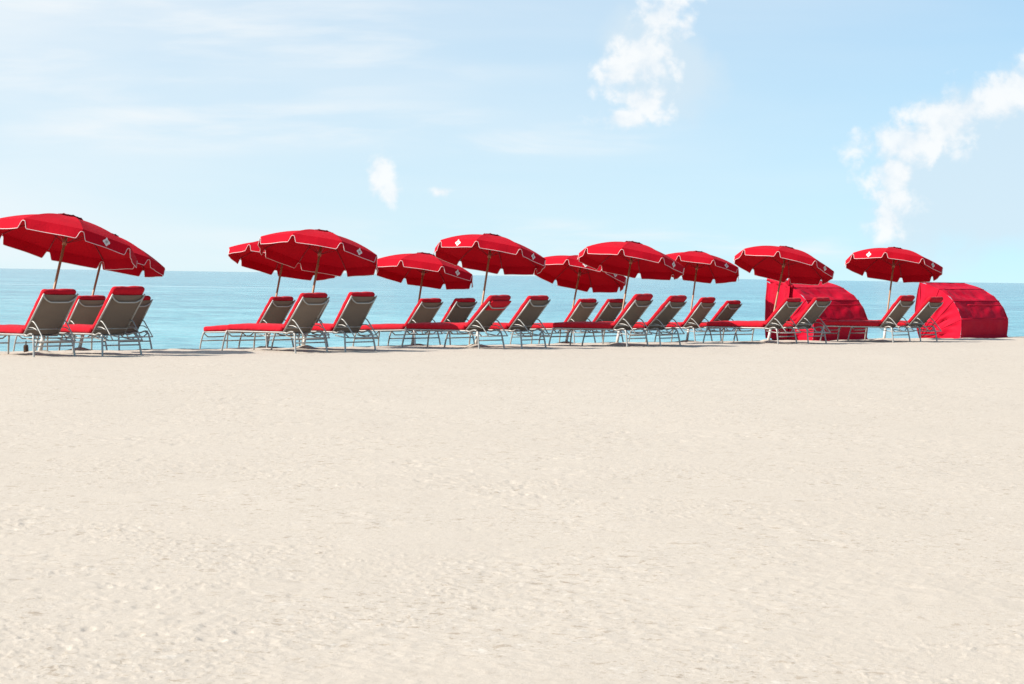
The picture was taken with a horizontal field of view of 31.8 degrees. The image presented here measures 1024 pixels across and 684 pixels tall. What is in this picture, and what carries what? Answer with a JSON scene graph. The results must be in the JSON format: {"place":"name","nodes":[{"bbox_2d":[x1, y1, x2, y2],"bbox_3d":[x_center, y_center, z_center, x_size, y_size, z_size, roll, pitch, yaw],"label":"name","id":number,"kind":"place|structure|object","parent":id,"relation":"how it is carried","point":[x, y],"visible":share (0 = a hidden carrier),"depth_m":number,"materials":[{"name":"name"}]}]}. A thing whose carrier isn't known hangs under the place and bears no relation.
{"place":"outdoors","nodes":[
{"label":"outdoors","id":0,"kind":"place"},
{"bbox_2d":[0,336,1023,683],"bbox_3d":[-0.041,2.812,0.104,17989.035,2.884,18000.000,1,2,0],"label":"sand","id":1,"kind":"structure","parent":0,"point":[742,512],"depth_m":10.69,"materials":[{"name":"beige sand"}]},
{"bbox_2d":[23,341,28,351],"bbox_3d":[-8.543,0.093,31.640,0.080,0.234,0.102,1,2,0],"label":"bottle","id":2,"kind":"object","parent":1,"relation":"on","point":[25,348],"visible":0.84,"depth_m":31.60,"materials":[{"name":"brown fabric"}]},
{"bbox_2d":[0,289,78,356],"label":"beach lounger","id":3,"kind":"object","parent":1,"relation":"on","point":[50,312],"visible":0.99,"depth_m":29.33,"materials":[{"name":"grey fabric"}]},
{"bbox_2d":[13,295,107,350],"bbox_3d":[-8.759,-0.325,35.005,2.178,1.128,0.823,-1,1,41],"label":"beach lounger","id":4,"kind":"object","parent":1,"relation":"on","point":[85,309],"visible":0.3,"depth_m":34.39,"materials":[{"name":"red fabric"}]},
{"bbox_2d":[0,213,136,350],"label":"beach umbrella","id":5,"kind":"object","parent":1,"relation":"on","point":[60,238],"visible":0.98,"depth_m":32.00,"materials":[{"name":"red fabric"}]},
{"bbox_2d":[35,286,144,355],"bbox_3d":[-7.155,-0.346,30.599,2.233,1.224,0.823,2,2,42],"label":"beach lounger","id":6,"kind":"object","parent":1,"relation":"on","point":[118,310],"visible":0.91,"depth_m":30.06,"materials":[{"name":"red fabric"}]},
{"bbox_2d":[58,295,152,350],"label":"beach lounger","id":7,"kind":"object","parent":1,"relation":"on","point":[142,310],"visible":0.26,"depth_m":35.20,"materials":[{"name":"red fabric"}]},
{"bbox_2d":[78,233,164,346],"bbox_3d":[-8.111,-0.876,35.534,2.286,2.656,2.366,-1,3,-37],"label":"beach umbrella","id":8,"kind":"object","parent":1,"relation":"on","point":[148,265],"visible":0.27,"depth_m":35.48,"materials":[{"name":"red fabric"}]},
{"bbox_2d":[199,296,295,348],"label":"beach lounger","id":9,"kind":"object","parent":1,"relation":"on","point":[276,310],"visible":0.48,"depth_m":37.04,"materials":[{"name":"red fabric"}]},
{"bbox_2d":[221,292,329,352],"bbox_3d":[-4.290,-0.342,32.850,2.178,1.136,0.823,2,2,40],"label":"beach lounger","id":10,"kind":"object","parent":1,"relation":"on","point":[305,313],"visible":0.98,"depth_m":32.40,"materials":[{"name":"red fabric"}]},
{"bbox_2d":[228,241,336,345],"bbox_3d":[-4.884,-0.928,38.163,2.162,2.507,2.228,-1,3,-38],"label":"beach umbrella","id":11,"kind":"object","parent":1,"relation":"on","point":[250,256],"visible":0.39,"depth_m":38.91,"materials":[{"name":"red fabric"}]},
{"bbox_2d":[238,300,329,347],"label":"beach lounger","id":12,"kind":"object","parent":1,"relation":"on","point":[298,334],"visible":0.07,"depth_m":37.72,"materials":[{"name":"grey metal"}]},
{"bbox_2d":[258,229,377,344],"bbox_3d":[-3.739,-0.881,34.758,2.315,2.603,2.245,3,3,43],"label":"beach umbrella","id":13,"kind":"object","parent":1,"relation":"on","point":[316,251],"visible":0.98,"depth_m":35.32,"materials":[{"name":"red fabric"}]},
{"bbox_2d":[271,291,378,351],"bbox_3d":[-3.462,-0.365,33.488,2.178,1.158,0.823,2,2,40],"label":"beach lounger","id":14,"kind":"object","parent":1,"relation":"on","point":[353,312],"visible":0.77,"depth_m":32.96,"materials":[{"name":"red fabric"}]},
{"bbox_2d":[352,298,442,345],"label":"beach lounger","id":15,"kind":"object","parent":1,"relation":"on","point":[425,309],"visible":0.72,"depth_m":39.28,"materials":[{"name":"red fabric"}]},
{"bbox_2d":[376,252,472,343],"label":"beach umbrella","id":16,"kind":"object","parent":1,"relation":"on","point":[423,269],"visible":0.9,"depth_m":40.82,"materials":[{"name":"red fabric"}]},
{"bbox_2d":[387,298,476,344],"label":"beach lounger","id":17,"kind":"object","parent":1,"relation":"on","point":[459,310],"visible":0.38,"depth_m":39.74,"materials":[{"name":"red fabric"}]},
{"bbox_2d":[401,295,510,348],"bbox_3d":[-1.074,-0.377,35.287,2.258,1.117,0.823,2,2,38],"label":"beach lounger","id":18,"kind":"object","parent":1,"relation":"on","point":[488,313],"visible":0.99,"depth_m":34.85,"materials":[{"name":"red fabric"}]},
{"bbox_2d":[433,233,545,343],"bbox_3d":[-0.491,-0.968,37.209,2.273,2.564,2.213,2,3,36],"label":"beach umbrella","id":19,"kind":"object","parent":1,"relation":"on","point":[490,253],"visible":0.99,"depth_m":37.74,"materials":[{"name":"red fabric"}]},
{"bbox_2d":[444,295,550,348],"bbox_3d":[-0.282,-0.386,35.946,2.178,1.111,0.823,2,2,38],"label":"beach lounger","id":20,"kind":"object","parent":1,"relation":"on","point":[528,313],"visible":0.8,"depth_m":35.41,"materials":[{"name":"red fabric"}]},
{"bbox_2d":[510,298,598,343],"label":"beach lounger","id":21,"kind":"object","parent":1,"relation":"on","point":[582,310],"visible":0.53,"depth_m":41.96,"materials":[{"name":"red fabric"}]},
{"bbox_2d":[534,255,625,340],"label":"beach umbrella","id":22,"kind":"object","parent":1,"relation":"on","point":[571,271],"visible":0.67,"depth_m":43.79,"materials":[{"name":"red fabric"}]},
{"bbox_2d":[538,299,626,343],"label":"beach lounger","id":23,"kind":"object","parent":1,"relation":"on","point":[610,309],"visible":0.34,"depth_m":42.41,"materials":[{"name":"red fabric"}]},
{"bbox_2d":[548,293,652,346],"bbox_3d":[1.871,-0.440,37.595,2.197,1.160,0.823,2,2,37],"label":"beach lounger","id":24,"kind":"object","parent":1,"relation":"on","point":[632,312],"visible":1,"depth_m":37.17,"materials":[{"name":"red fabric"}]},
{"bbox_2d":[577,241,684,342],"bbox_3d":[2.578,-0.940,39.492,2.275,2.566,2.214,2,3,37],"label":"beach umbrella","id":25,"kind":"object","parent":1,"relation":"on","point":[631,259],"visible":1,"depth_m":39.97,"materials":[{"name":"red fabric"}]},
{"bbox_2d":[581,295,686,345],"bbox_3d":[2.610,-0.436,38.142,2.233,1.132,0.823,2,2,37],"label":"beach lounger","id":26,"kind":"object","parent":1,"relation":"on","point":[666,312],"visible":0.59,"depth_m":37.60,"materials":[{"name":"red fabric"}]},
{"bbox_2d":[628,297,715,341],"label":"beach lounger","id":27,"kind":"object","parent":1,"relation":"on","point":[698,313],"visible":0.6,"depth_m":44.26,"materials":[{"name":"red fabric"}]},
{"bbox_2d":[654,300,741,341],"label":"beach lounger","id":28,"kind":"object","parent":1,"relation":"on","point":[727,310],"visible":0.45,"depth_m":44.77,"materials":[{"name":"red fabric"}]},
{"bbox_2d":[666,251,738,339],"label":"beach umbrella","id":29,"kind":"object","parent":1,"relation":"on","point":[701,267],"visible":0.74,"depth_m":45.89,"materials":[{"name":"red fabric"}]},
{"bbox_2d":[702,298,802,343],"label":"beach lounger","id":30,"kind":"object","parent":1,"relation":"on","point":[782,313],"visible":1,"depth_m":39.86,"materials":[{"name":"red fabric"}]},
{"bbox_2d":[733,297,831,343],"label":"beach lounger","id":31,"kind":"object","parent":1,"relation":"on","point":[812,312],"visible":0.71,"depth_m":40.32,"materials":[{"name":"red fabric"}]},
{"bbox_2d":[733,245,833,339],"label":"beach umbrella","id":32,"kind":"object","parent":1,"relation":"on","point":[780,263],"visible":1,"depth_m":42.95,"materials":[{"name":"red fabric"}]},
{"bbox_2d":[765,278,867,340],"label":"beach tent","id":33,"kind":"object","parent":1,"relation":"on","point":[845,304],"visible":0.59,"depth_m":45.51,"materials":[{"name":"red fabric"}]},
{"bbox_2d":[820,295,914,342],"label":"beach lounger","id":34,"kind":"object","parent":1,"relation":"on","point":[897,310],"visible":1,"depth_m":42.16,"materials":[{"name":"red fabric"}]},
{"bbox_2d":[845,247,942,337],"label":"beach umbrella","id":35,"kind":"object","parent":1,"relation":"on","point":[893,264],"visible":0.98,"depth_m":45.43,"materials":[{"name":"red fabric"}]},
{"bbox_2d":[848,296,942,341],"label":"beach lounger","id":36,"kind":"object","parent":1,"relation":"on","point":[924,312],"visible":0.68,"depth_m":42.62,"materials":[{"name":"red fabric"}]},
{"bbox_2d":[915,282,1008,337],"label":"beach tent","id":37,"kind":"object","parent":1,"relation":"on","point":[981,313],"visible":0.84,"depth_m":48.88,"materials":[{"name":"red fabric"}]},
{"bbox_2d":[0,268,1023,351],"bbox_3d":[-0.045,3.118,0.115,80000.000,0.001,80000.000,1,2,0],"label":"sea","id":38,"kind":"structure","parent":0,"point":[185,308],"depth_m":224.41,"materials":[{"name":"blue liquid"}]},
{"bbox_2d":[0,0,1023,282],"label":"sky","id":39,"kind":"structure","parent":0,"point":[188,132],"materials":[{"name":"blue"}]}
]}

